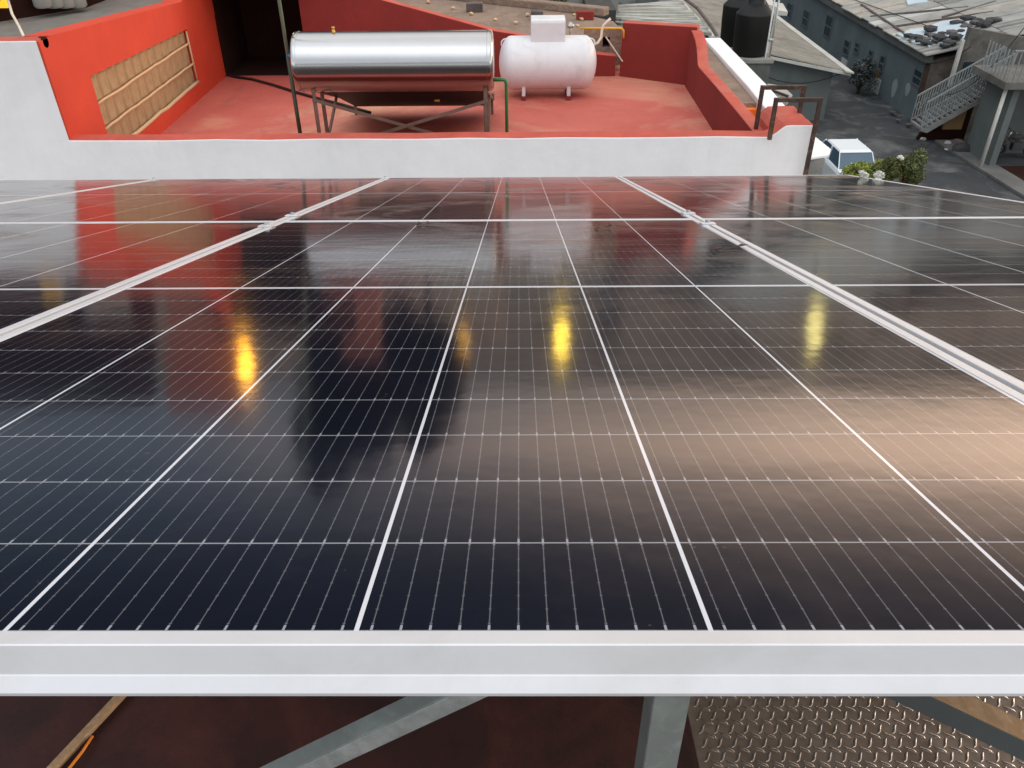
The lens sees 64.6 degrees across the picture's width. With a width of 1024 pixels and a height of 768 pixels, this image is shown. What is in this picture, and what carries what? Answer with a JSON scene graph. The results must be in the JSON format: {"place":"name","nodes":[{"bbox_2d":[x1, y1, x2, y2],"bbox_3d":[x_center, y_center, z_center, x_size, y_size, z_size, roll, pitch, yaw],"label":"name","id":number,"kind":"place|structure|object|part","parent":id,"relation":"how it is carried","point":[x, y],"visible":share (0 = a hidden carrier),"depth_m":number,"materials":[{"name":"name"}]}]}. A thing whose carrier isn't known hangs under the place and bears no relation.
{"place":"outdoors","nodes":[
{"label":"outdoors","id":0,"kind":"place"},
{"bbox_2d":[566,0,617,21],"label":"grey house","id":1,"kind":"structure","parent":0,"point":[612,5],"depth_m":23.43,"materials":[{"name":"concrete"}]},
{"bbox_2d":[615,0,718,35],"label":"white roof house","id":2,"kind":"structure","parent":0,"point":[673,11],"depth_m":24.79,"materials":[{"name":"metal"}]},
{"bbox_2d":[708,36,773,84],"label":"tank plinth","id":3,"kind":"structure","parent":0,"point":[759,67],"depth_m":17.20,"materials":[{"name":"concrete"}]},
{"bbox_2d":[720,0,747,46],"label":"water tank","id":4,"kind":"object","parent":3,"relation":"on","point":[731,8],"visible":0.41,"depth_m":17.72,"materials":[{"name":"black plastic"}]},
{"bbox_2d":[732,0,773,57],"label":"water tank","id":5,"kind":"object","parent":3,"relation":"on","point":[752,24],"visible":0.94,"depth_m":16.88,"materials":[{"name":"black plastic"}]},
{"bbox_2d":[764,0,779,57],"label":"tank pipes","id":6,"kind":"object","parent":3,"relation":"attached to","point":[770,39],"visible":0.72,"depth_m":16.85,"materials":[{"name":"metal"}]},
{"bbox_2d":[635,0,853,119],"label":"corrugated roof house","id":7,"kind":"structure","parent":0,"point":[797,56],"depth_m":37.52,"materials":[{"name":"grey paint"}]},
{"bbox_2d":[769,74,838,83],"bbox_3d":[13.167,-13.868,36.785,3.280,0.422,0.040,0,35,1],"label":"overhead cable","id":8,"kind":"object","parent":7,"relation":"attached to","point":[805,82],"visible":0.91,"depth_m":36.84,"materials":[{"name":"black rubber"}]},
{"bbox_2d":[766,0,787,17],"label":"pale sheet","id":9,"kind":"object","parent":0,"point":[782,11],"visible":0.67,"depth_m":19.01,"materials":[{"name":"white"}]},
{"bbox_2d":[617,0,1023,201],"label":"street","id":10,"kind":"structure","parent":0,"point":[873,126],"depth_m":36.02,"materials":[{"name":"grey asphalt"}]},
{"bbox_2d":[808,137,830,174],"bbox_3d":[7.867,-4.421,22.710,1.580,4.600,2.071,0,35,1],"label":"lean to shed","id":11,"kind":"object","parent":10,"relation":"on","point":[821,151],"visible":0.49,"depth_m":20.87,"materials":[{"name":"white paint"}]},
{"bbox_2d":[822,138,880,179],"bbox_3d":[12.863,-8.609,31.392,1.671,1.480,3.899,0,35,1],"label":"parked car","id":12,"kind":"object","parent":10,"relation":"on","point":[843,152],"visible":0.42,"depth_m":30.47,"materials":[{"name":"white paint"}]},
{"bbox_3d":[12.858,-8.932,31.138,1.418,0.500,2.551,0,35,1],"label":"window glass","id":13,"kind":"part","parent":12,"relation":"part of","materials":[{"name":"glass"}]},
{"bbox_2d":[847,56,878,94],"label":"street shrub","id":14,"kind":"object","parent":10,"relation":"on","point":[863,70],"visible":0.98,"depth_m":40.90,"materials":[{"name":"green plant"}]},
{"bbox_2d":[839,158,889,178],"bbox_3d":[3.859,-0.940,9.802,0.516,3.687,0.388,0,35,1],"label":"green shrub","id":15,"kind":"object","parent":10,"relation":"on","point":[855,168],"visible":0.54,"depth_m":8.78,"materials":[{"name":"green plant"}]},
{"bbox_2d":[858,170,868,177],"bbox_3d":[1.908,-1.138,4.394,0.070,0.049,0.066,0,35,1],"label":"white blossom","id":16,"kind":"object","parent":15,"relation":"attached to","point":[862,173],"visible":0.98,"depth_m":4.38,"materials":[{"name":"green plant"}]},
{"bbox_2d":[775,0,1023,121],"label":"long house","id":17,"kind":"structure","parent":10,"relation":"on","point":[848,33],"depth_m":40.64,"materials":[{"name":"grey paint"}]},
{"bbox_2d":[786,1,792,18],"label":"window","id":18,"kind":"structure","parent":17,"relation":"in","point":[789,8],"depth_m":54.93,"materials":[{"name":"grey glass"}]},
{"bbox_2d":[801,9,809,28],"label":"window","id":19,"kind":"structure","parent":17,"relation":"in","point":[806,14],"depth_m":51.85,"materials":[{"name":"grey glass"}]},
{"bbox_2d":[823,13,833,38],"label":"window","id":20,"kind":"structure","parent":17,"relation":"in","point":[829,19],"depth_m":48.03,"materials":[{"name":"grey glass"}]},
{"bbox_2d":[841,57,847,66],"bbox_3d":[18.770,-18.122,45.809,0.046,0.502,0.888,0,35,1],"label":"door","id":21,"kind":"structure","parent":17,"relation":"in","point":[843,61],"depth_m":45.64,"materials":[{"name":"paint"}]},
{"bbox_2d":[842,38,850,56],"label":"window","id":22,"kind":"structure","parent":17,"relation":"in","point":[845,51],"depth_m":45.41,"materials":[{"name":"grey glass"}]},
{"bbox_2d":[853,41,859,54],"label":"window","id":23,"kind":"structure","parent":17,"relation":"in","point":[857,45],"depth_m":43.99,"materials":[{"name":"grey glass"}]},
{"bbox_2d":[867,49,873,59],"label":"window","id":24,"kind":"structure","parent":17,"relation":"in","point":[870,53],"depth_m":42.30,"materials":[{"name":"grey glass"}]},
{"bbox_2d":[871,78,880,94],"bbox_3d":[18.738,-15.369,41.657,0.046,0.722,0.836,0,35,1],"label":"door","id":25,"kind":"structure","parent":17,"relation":"in","point":[877,86],"depth_m":41.56,"materials":[{"name":"paint"}]},
{"bbox_2d":[877,54,886,72],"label":"window","id":26,"kind":"structure","parent":17,"relation":"in","point":[882,60],"depth_m":40.95,"materials":[{"name":"grey glass"}]},
{"bbox_2d":[860,4,904,32],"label":"roof pole","id":27,"kind":"object","parent":17,"relation":"on","point":[884,19],"visible":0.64,"depth_m":41.21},
{"bbox_2d":[855,0,925,25],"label":"overhead cable","id":28,"kind":"object","parent":17,"relation":"on","point":[890,12],"visible":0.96,"depth_m":41.58,"materials":[{"name":"black rubber"}]},
{"bbox_2d":[911,67,922,87],"bbox_3d":[18.694,-14.127,37.318,0.056,0.720,0.943,0,35,1],"label":"window","id":29,"kind":"structure","parent":17,"relation":"in","point":[917,74],"depth_m":37.32,"materials":[{"name":"grey glass"}]},
{"bbox_2d":[906,0,927,5],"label":"pale board","id":30,"kind":"object","parent":17,"relation":"on","point":[912,2],"visible":1,"depth_m":42.30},
{"bbox_2d":[870,6,967,16],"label":"roof pole","id":31,"kind":"object","parent":17,"relation":"on","point":[931,10],"visible":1,"depth_m":40.95,"materials":[{"name":"brown wood"}]},
{"bbox_2d":[920,40,932,45],"bbox_3d":[18.758,-15.436,36.630,0.482,0.237,0.544,-18,38,-23],"label":"roof rubble","id":32,"kind":"object","parent":17,"relation":"on","point":[926,42],"visible":1,"depth_m":36.48,"materials":[{"name":"grey stone"}]},
{"bbox_2d":[896,20,977,46],"bbox_3d":[20.172,-16.337,37.584,3.692,0.876,3.320,0,35,1],"label":"blue tarpaulin","id":33,"kind":"object","parent":17,"relation":"on","point":[945,25],"visible":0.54,"depth_m":37.87,"materials":[{"name":"blue plastic"}]},
{"bbox_2d":[903,33,912,37],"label":"roof rubble","id":34,"kind":"object","parent":33,"relation":"on","point":[905,35],"visible":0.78,"depth_m":37.84,"materials":[{"name":"grey stone"}]},
{"bbox_2d":[908,34,922,38],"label":"roof rubble","id":35,"kind":"object","parent":33,"relation":"on","point":[913,36],"visible":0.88,"depth_m":37.46,"materials":[{"name":"grey stone"}]},
{"bbox_2d":[923,25,937,31],"bbox_3d":[19.597,-16.654,37.949,0.554,0.342,0.625,-26,42,-31],"label":"roof rubble","id":36,"kind":"object","parent":33,"relation":"on","point":[929,28],"visible":0.97,"depth_m":37.78,"materials":[{"name":"grey stone"}]},
{"bbox_2d":[935,35,946,41],"bbox_3d":[19.337,-15.593,36.546,0.430,0.316,0.486,-13,37,-17],"label":"roof rubble","id":37,"kind":"object","parent":33,"relation":"on","point":[939,38],"visible":0.94,"depth_m":36.41,"materials":[{"name":"grey stone"}]},
{"bbox_2d":[960,15,975,20],"bbox_3d":[21.485,-17.254,38.170,0.721,0.264,0.403,11,36,16],"label":"roof rubble","id":38,"kind":"object","parent":33,"relation":"on","point":[966,17],"visible":0.94,"depth_m":38.05,"materials":[{"name":"grey stone"}]},
{"bbox_2d":[894,11,993,26],"bbox_3d":[20.840,-17.655,39.175,4.228,0.929,0.100,9,36,14],"label":"roof pole","id":39,"kind":"object","parent":17,"relation":"on","point":[927,21],"visible":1,"depth_m":39.22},
{"bbox_2d":[939,43,950,47],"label":"roof rubble","id":40,"kind":"object","parent":17,"relation":"on","point":[944,45],"visible":1,"depth_m":35.70,"materials":[{"name":"grey stone"}]},
{"bbox_2d":[923,46,971,63],"bbox_3d":[18.882,-14.300,35.156,0.040,1.072,1.993,-19,39,-24],"label":"overhead cable","id":41,"kind":"object","parent":17,"relation":"attached to","point":[947,59],"visible":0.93,"depth_m":35.23,"materials":[{"name":"black rubber"}]},
{"bbox_2d":[942,39,956,44],"bbox_3d":[19.418,-15.162,35.936,0.610,0.264,0.533,23,41,30],"label":"roof rubble","id":42,"kind":"object","parent":17,"relation":"on","point":[951,42],"visible":0.94,"depth_m":35.78,"materials":[{"name":"grey stone"}]},
{"bbox_2d":[945,29,957,33],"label":"roof rubble","id":43,"kind":"object","parent":17,"relation":"on","point":[951,31],"visible":0.75,"depth_m":36.88,"materials":[{"name":"grey stone"}]},
{"bbox_2d":[949,33,963,39],"bbox_3d":[19.853,-15.555,36.268,0.530,0.342,0.601,-5,35,-6],"label":"roof rubble","id":44,"kind":"object","parent":17,"relation":"on","point":[955,36],"visible":0.94,"depth_m":36.09,"materials":[{"name":"grey stone"}]},
{"bbox_2d":[949,20,965,24],"bbox_3d":[20.878,-16.955,37.977,0.642,0.264,0.564,-22,40,-27],"label":"roof rubble","id":45,"kind":"object","parent":17,"relation":"on","point":[953,22],"visible":0.91,"depth_m":37.81,"materials":[{"name":"grey stone"}]},
{"bbox_2d":[960,23,972,27],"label":"roof rubble","id":46,"kind":"object","parent":17,"relation":"on","point":[965,25],"visible":0.84,"depth_m":37.15,"materials":[{"name":"grey stone"}]},
{"bbox_2d":[942,1,995,17],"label":"roof pole","id":47,"kind":"object","parent":17,"relation":"on","point":[951,14],"visible":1,"depth_m":39.47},
{"bbox_2d":[969,20,978,25],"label":"roof rubble","id":48,"kind":"object","parent":17,"relation":"on","point":[972,22],"visible":0.81,"depth_m":37.27,"materials":[{"name":"grey stone"}]},
{"bbox_2d":[976,21,990,27],"bbox_3d":[21.485,-16.387,36.884,0.511,0.316,0.620,-21,40,-27],"label":"roof rubble","id":49,"kind":"object","parent":17,"relation":"on","point":[982,24],"visible":1,"depth_m":36.73,"materials":[{"name":"grey stone"}]},
{"bbox_2d":[981,19,993,23],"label":"roof rubble","id":50,"kind":"object","parent":17,"relation":"on","point":[988,20],"visible":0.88,"depth_m":36.78,"materials":[{"name":"grey stone"}]},
{"bbox_2d":[986,17,997,22],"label":"roof rubble","id":51,"kind":"object","parent":50,"relation":"on","point":[994,19],"visible":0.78,"depth_m":36.98,"materials":[{"name":"grey stone"}]},
{"bbox_2d":[879,148,928,184],"bbox_3d":[4.089,-0.787,9.377,0.468,3.918,0.424,0,35,1],"label":"flowering plant","id":52,"kind":"object","parent":10,"relation":"on","point":[906,169],"visible":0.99,"depth_m":8.35,"materials":[{"name":"green plant"}]},
{"bbox_2d":[873,170,884,178],"bbox_3d":[1.992,-1.132,4.374,0.057,0.048,0.066,-19,39,-25],"label":"white blossom","id":53,"kind":"object","parent":52,"relation":"attached to","point":[879,174],"visible":1,"depth_m":4.37,"materials":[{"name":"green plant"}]},
{"bbox_2d":[916,88,977,139],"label":"under stair wall","id":54,"kind":"structure","parent":10,"relation":"on","point":[938,133],"depth_m":35.51,"materials":[{"name":"paint"}]},
{"bbox_2d":[942,104,966,128],"bbox_3d":[18.832,-11.361,34.405,0.800,1.050,0.100,0,35,1],"label":"ochre board","id":55,"kind":"object","parent":54,"relation":"attached to","point":[956,122],"visible":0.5,"depth_m":34.49,"materials":[{"name":"brown wood"}]},
{"bbox_2d":[967,40,1023,180],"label":"porch house","id":56,"kind":"structure","parent":10,"relation":"on","point":[1000,111],"depth_m":32.20,"materials":[{"name":"grey paint"}]},
{"bbox_2d":[910,46,1017,132],"bbox_3d":[18.756,-12.262,33.767,3.069,3.221,1.120,0,35,1],"label":"outdoor stairs","id":57,"kind":"structure","parent":56,"relation":"attached to","point":[961,96],"depth_m":33.80,"materials":[{"name":"metal"}]},
{"bbox_2d":[947,28,1023,94],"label":"overhead cable","id":58,"kind":"object","parent":56,"relation":"hanging from","point":[990,67],"visible":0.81,"depth_m":32.21,"materials":[{"name":"black rubber"}]},
{"bbox_2d":[998,127,1023,156],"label":"motorcycle","id":59,"kind":"object","parent":10,"relation":"on","point":[1015,146],"visible":0.68,"depth_m":33.10,"materials":[{"name":"metal"}]},
{"bbox_2d":[934,140,1023,198],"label":"pavement","id":60,"kind":"structure","parent":0,"point":[1006,179],"depth_m":32.11,"materials":[{"name":"concrete"}]},
{"bbox_2d":[951,139,963,144],"bbox_3d":[19.199,-10.359,34.930,0.594,0.391,0.464,0,35,1],"label":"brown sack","id":61,"kind":"object","parent":60,"relation":"on","point":[954,141],"visible":0.59,"depth_m":34.77,"materials":[{"name":"fabric"}]},
{"bbox_2d":[952,143,969,151],"bbox_3d":[18.962,-9.933,34.219,0.860,0.537,0.592,0,35,1],"label":"dark heap","id":62,"kind":"object","parent":60,"relation":"on","point":[960,147],"visible":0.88,"depth_m":33.99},
{"bbox_3d":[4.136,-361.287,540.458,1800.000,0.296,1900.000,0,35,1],"label":"ground","id":63,"kind":"structure","parent":0,"visible":0},
{"bbox_2d":[0,0,162,36],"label":"dark house","id":64,"kind":"structure","parent":63,"relation":"on","point":[33,16],"depth_m":8.85,"materials":[{"name":"paint"}]},
{"bbox_2d":[0,0,8,7],"bbox_3d":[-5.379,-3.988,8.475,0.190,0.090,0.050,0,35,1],"label":"lit window","id":65,"kind":"structure","parent":64,"relation":"in","point":[3,3],"depth_m":8.46,"materials":[{"name":"yellow"}]},
{"bbox_2d":[7,0,24,36],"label":"dangling cable","id":66,"kind":"object","parent":64,"relation":"attached to","point":[15,19],"visible":0.86,"depth_m":7.55,"materials":[{"name":"white plastic"}]},
{"bbox_2d":[0,696,698,767],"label":"house","id":67,"kind":"structure","parent":63,"relation":"on","point":[261,731],"depth_m":3.04,"materials":[{"name":"red paint"}]},
{"bbox_2d":[68,735,93,767],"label":"orange cord","id":68,"kind":"object","parent":67,"relation":"on","point":[81,752],"visible":1,"depth_m":2.94,"materials":[{"name":"plastic"}]},
{"bbox_2d":[47,696,126,767],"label":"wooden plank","id":69,"kind":"object","parent":67,"relation":"on","point":[70,749],"visible":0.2,"depth_m":3.00,"materials":[{"name":"beige wood"}]},
{"bbox_2d":[260,696,1023,767],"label":"support frame","id":70,"kind":"object","parent":67,"relation":"on","point":[662,724],"depth_m":0.88,"materials":[{"name":"grey paint"}]},
{"bbox_2d":[0,179,148,202],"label":"solar module","id":71,"kind":"object","parent":70,"relation":"on","point":[13,190],"visible":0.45,"depth_m":4.12,"materials":[{"name":"glass"}]},
{"bbox_2d":[0,221,277,335],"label":"solar module","id":72,"kind":"object","parent":70,"relation":"on","point":[48,269],"visible":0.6,"depth_m":1.90,"materials":[{"name":"glass"}]},
{"bbox_2d":[0,178,383,222],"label":"solar module","id":73,"kind":"object","parent":70,"relation":"on","point":[225,200],"visible":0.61,"depth_m":3.25,"materials":[{"name":"glass"}]},
{"bbox_2d":[283,176,694,220],"bbox_3d":[-0.065,-0.833,3.585,1.311,0.035,2.180,0,18,1],"label":"solar module","id":74,"kind":"object","parent":70,"relation":"on","point":[507,198],"visible":0.74,"depth_m":3.16,"materials":[{"name":"glass"}]},
{"bbox_2d":[285,212,299,217],"bbox_3d":[-0.730,-0.551,2.696,0.042,0.042,0.040,0,18,1],"label":"panel clamp","id":75,"kind":"object","parent":74,"relation":"attached to","point":[291,214],"visible":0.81,"depth_m":2.69,"materials":[{"name":"metal"}]},
{"bbox_2d":[0,219,1023,695],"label":"solar module","id":76,"kind":"object","parent":70,"relation":"on","point":[650,457],"visible":1,"depth_m":0.69,"materials":[{"name":"glass"}]},
{"bbox_2d":[258,222,274,228],"bbox_3d":[-0.732,-0.462,2.420,0.042,0.043,0.040,0,18,1],"label":"panel clamp","id":77,"kind":"object","parent":76,"relation":"attached to","point":[265,224],"visible":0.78,"depth_m":2.40,"materials":[{"name":"metal"}]},
{"bbox_2d":[416,221,435,224],"bbox_3d":[-0.260,-0.480,2.426,0.061,0.010,0.026,0,35,1],"label":"dry leaf","id":78,"kind":"object","parent":76,"relation":"on","point":[427,222],"visible":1,"depth_m":2.43,"materials":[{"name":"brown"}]},
{"bbox_2d":[594,223,612,228],"bbox_3d":[0.260,-0.454,2.323,0.062,0.012,0.016,-16,38,-21],"label":"dry leaf","id":79,"kind":"object","parent":76,"relation":"on","point":[597,226],"visible":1,"depth_m":2.33,"materials":[{"name":"brown plant"}]},
{"bbox_2d":[710,244,747,249],"bbox_3d":[0.519,-0.325,1.928,0.103,0.008,0.026,-7,35,-9],"label":"dry leaf","id":80,"kind":"object","parent":76,"relation":"on","point":[717,247],"visible":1,"depth_m":1.93,"materials":[{"name":"brown plant"}]},
{"bbox_2d":[618,175,1023,220],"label":"solar module","id":81,"kind":"object","parent":70,"relation":"on","point":[772,196],"visible":0.68,"depth_m":3.19,"materials":[{"name":"laminate"}]},
{"bbox_2d":[681,210,695,215],"bbox_3d":[0.583,-0.556,2.683,0.042,0.042,0.040,0,18,1],"label":"panel clamp","id":82,"kind":"object","parent":81,"relation":"attached to","point":[688,212],"visible":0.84,"depth_m":2.67,"materials":[{"name":"metal"}]},
{"bbox_2d":[687,696,1023,767],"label":"diamond plate","id":83,"kind":"object","parent":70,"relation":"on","point":[806,732],"visible":0.1,"depth_m":1.88,"materials":[{"name":"metal"}]},
{"bbox_2d":[700,217,1023,394],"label":"solar module","id":84,"kind":"object","parent":70,"relation":"on","point":[953,287],"visible":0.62,"depth_m":1.64,"materials":[{"name":"glass"}]},
{"bbox_2d":[699,220,715,225],"bbox_3d":[0.581,-0.467,2.407,0.042,0.043,0.040,0,18,1],"label":"panel clamp","id":85,"kind":"object","parent":84,"relation":"attached to","point":[708,222],"visible":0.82,"depth_m":2.39,"materials":[{"name":"metal"}]},
{"bbox_2d":[0,0,812,179],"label":"red house","id":86,"kind":"structure","parent":63,"relation":"on","point":[150,91],"depth_m":8.09,"materials":[{"name":"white paint"}]},
{"bbox_2d":[277,0,301,132],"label":"standpipe","id":87,"kind":"object","parent":86,"relation":"on","point":[294,97],"visible":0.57,"depth_m":7.52,"materials":[{"name":"grey plastic"}]},
{"bbox_2d":[226,73,370,113],"bbox_3d":[-2.752,-3.702,10.239,2.890,0.034,0.100,25,42,32],"label":"black hose","id":88,"kind":"object","parent":86,"relation":"on","point":[298,92],"visible":0.89,"depth_m":10.21,"materials":[{"name":"rubber"}]},
{"bbox_2d":[290,26,494,132],"bbox_3d":[-1.075,-3.124,8.289,1.822,1.288,1.995,0,35,1],"label":"solar water heater","id":89,"kind":"object","parent":86,"relation":"on","point":[413,68],"visible":0.98,"depth_m":7.30,"materials":[{"name":"silver metal"}]},
{"bbox_2d":[494,78,508,131],"bbox_3d":[-0.102,-2.522,7.808,0.135,0.830,0.033,0,35,1],"label":"green pipe","id":90,"kind":"object","parent":89,"relation":"attached to","point":[504,80],"visible":0.76,"depth_m":7.67,"materials":[{"name":"plastic"}]},
{"bbox_2d":[499,15,595,100],"bbox_3d":[0.432,-3.953,9.794,1.180,0.904,0.616,0,35,1],"label":"gas tank","id":91,"kind":"object","parent":86,"relation":"on","point":[547,53],"visible":0.98,"depth_m":9.56,"materials":[{"name":"white paint"},{"name":"metal"}]},
{"bbox_2d":[566,22,573,34],"bbox_3d":[0.749,-4.470,10.312,0.100,0.269,0.150,14,37,20],"label":"gas regulator","id":92,"kind":"object","parent":91,"relation":"attached to","point":[569,25],"visible":0.96,"depth_m":10.22,"materials":[{"name":"metal"}]},
{"bbox_2d":[595,18,610,44],"bbox_3d":[1.087,-4.229,9.718,0.194,0.315,0.030,0,35,1],"label":"cream hose","id":93,"kind":"object","parent":91,"relation":"attached to","point":[602,28],"visible":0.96,"depth_m":9.71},
{"bbox_2d":[580,27,624,37],"bbox_3d":[1.161,-4.513,10.397,0.578,0.135,0.026,0,35,1],"label":"yellow gas pipe","id":94,"kind":"object","parent":86,"relation":"attached to","point":[622,29],"visible":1,"depth_m":10.36,"materials":[{"name":"yellow metal"}]},
{"bbox_2d":[605,37,622,61],"bbox_3d":[1.348,-4.411,10.668,0.012,0.266,0.321,-28,43,-33],"label":"thin stick","id":95,"kind":"object","parent":86,"relation":"on","point":[614,49],"visible":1,"depth_m":10.66,"materials":[{"name":"beige wood"}]},
{"bbox_2d":[754,85,806,129],"bbox_3d":[2.420,-1.722,7.822,0.403,2.256,0.034,0,35,1],"label":"handrail","id":96,"kind":"object","parent":86,"relation":"attached to","point":[802,88],"visible":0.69,"depth_m":7.20,"materials":[{"name":"brown metal"}]},
{"bbox_2d":[767,97,822,174],"bbox_3d":[2.424,-1.270,7.600,0.406,2.769,0.034,0,35,1],"label":"handrail","id":97,"kind":"object","parent":86,"relation":"attached to","point":[818,100],"visible":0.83,"depth_m":6.89,"materials":[{"name":"brown metal"}]},
{"bbox_2d":[394,0,619,66],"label":"flat roof house","id":98,"kind":"structure","parent":63,"relation":"on","point":[506,13],"depth_m":13.82,"materials":[{"name":"concrete"}]},
{"bbox_2d":[466,2,482,11],"bbox_3d":[-0.647,-6.517,13.993,0.280,0.140,0.200,0,35,1],"label":"dark brick","id":99,"kind":"object","parent":98,"relation":"on","point":[474,6],"visible":1,"depth_m":13.91,"materials":[{"name":"brown brick"}]},
{"bbox_2d":[531,9,542,14],"bbox_3d":[0.413,-6.096,13.372,0.200,0.140,0.200,0,35,1],"label":"dark brick","id":100,"kind":"object","parent":98,"relation":"on","point":[536,11],"visible":0.55,"depth_m":13.27,"materials":[{"name":"brick"}]},
{"bbox_2d":[576,10,593,19],"bbox_3d":[1.203,-6.079,13.344,0.280,0.130,0.150,0,35,1],"label":"brick stub","id":101,"kind":"object","parent":98,"relation":"on","point":[587,14],"visible":1,"depth_m":13.28,"materials":[{"name":"red brick"}]},
{"bbox_2d":[584,26,622,64],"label":"concrete block","id":102,"kind":"structure","parent":98,"relation":"on","point":[614,36],"depth_m":10.77,"materials":[{"name":"paint"}]},
{"bbox_2d":[935,26,1023,131],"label":"block annex","id":103,"kind":"object","parent":63,"relation":"on","point":[978,40],"visible":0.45,"depth_m":34.48,"materials":[{"name":"grey concrete"}]},
{"bbox_2d":[959,62,974,78],"bbox_3d":[19.694,-13.545,34.978,0.500,0.700,0.046,0,35,1],"label":"window","id":104,"kind":"structure","parent":103,"relation":"in","point":[966,64],"depth_m":34.89,"materials":[{"name":"grey glass"}]},
{"bbox_3d":[8.452,-8.525,29.060,0.889,4.080,3.300,0,35,1],"label":"low house wall","id":105,"kind":"object","parent":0,"visible":0},
{"bbox_2d":[767,84,791,104],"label":"sheet roof","id":106,"kind":"structure","parent":105,"relation":"on","point":[787,92],"depth_m":26.88,"materials":[{"name":"beige metal"}]},
{"bbox_2d":[772,90,788,96],"bbox_3d":[8.733,-9.643,26.740,0.070,0.070,1.123,-15,37,-20],"label":"dark pole","id":107,"kind":"object","parent":106,"relation":"on","point":[780,93],"visible":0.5,"depth_m":26.56,"materials":[{"name":"black metal"}]}
]}

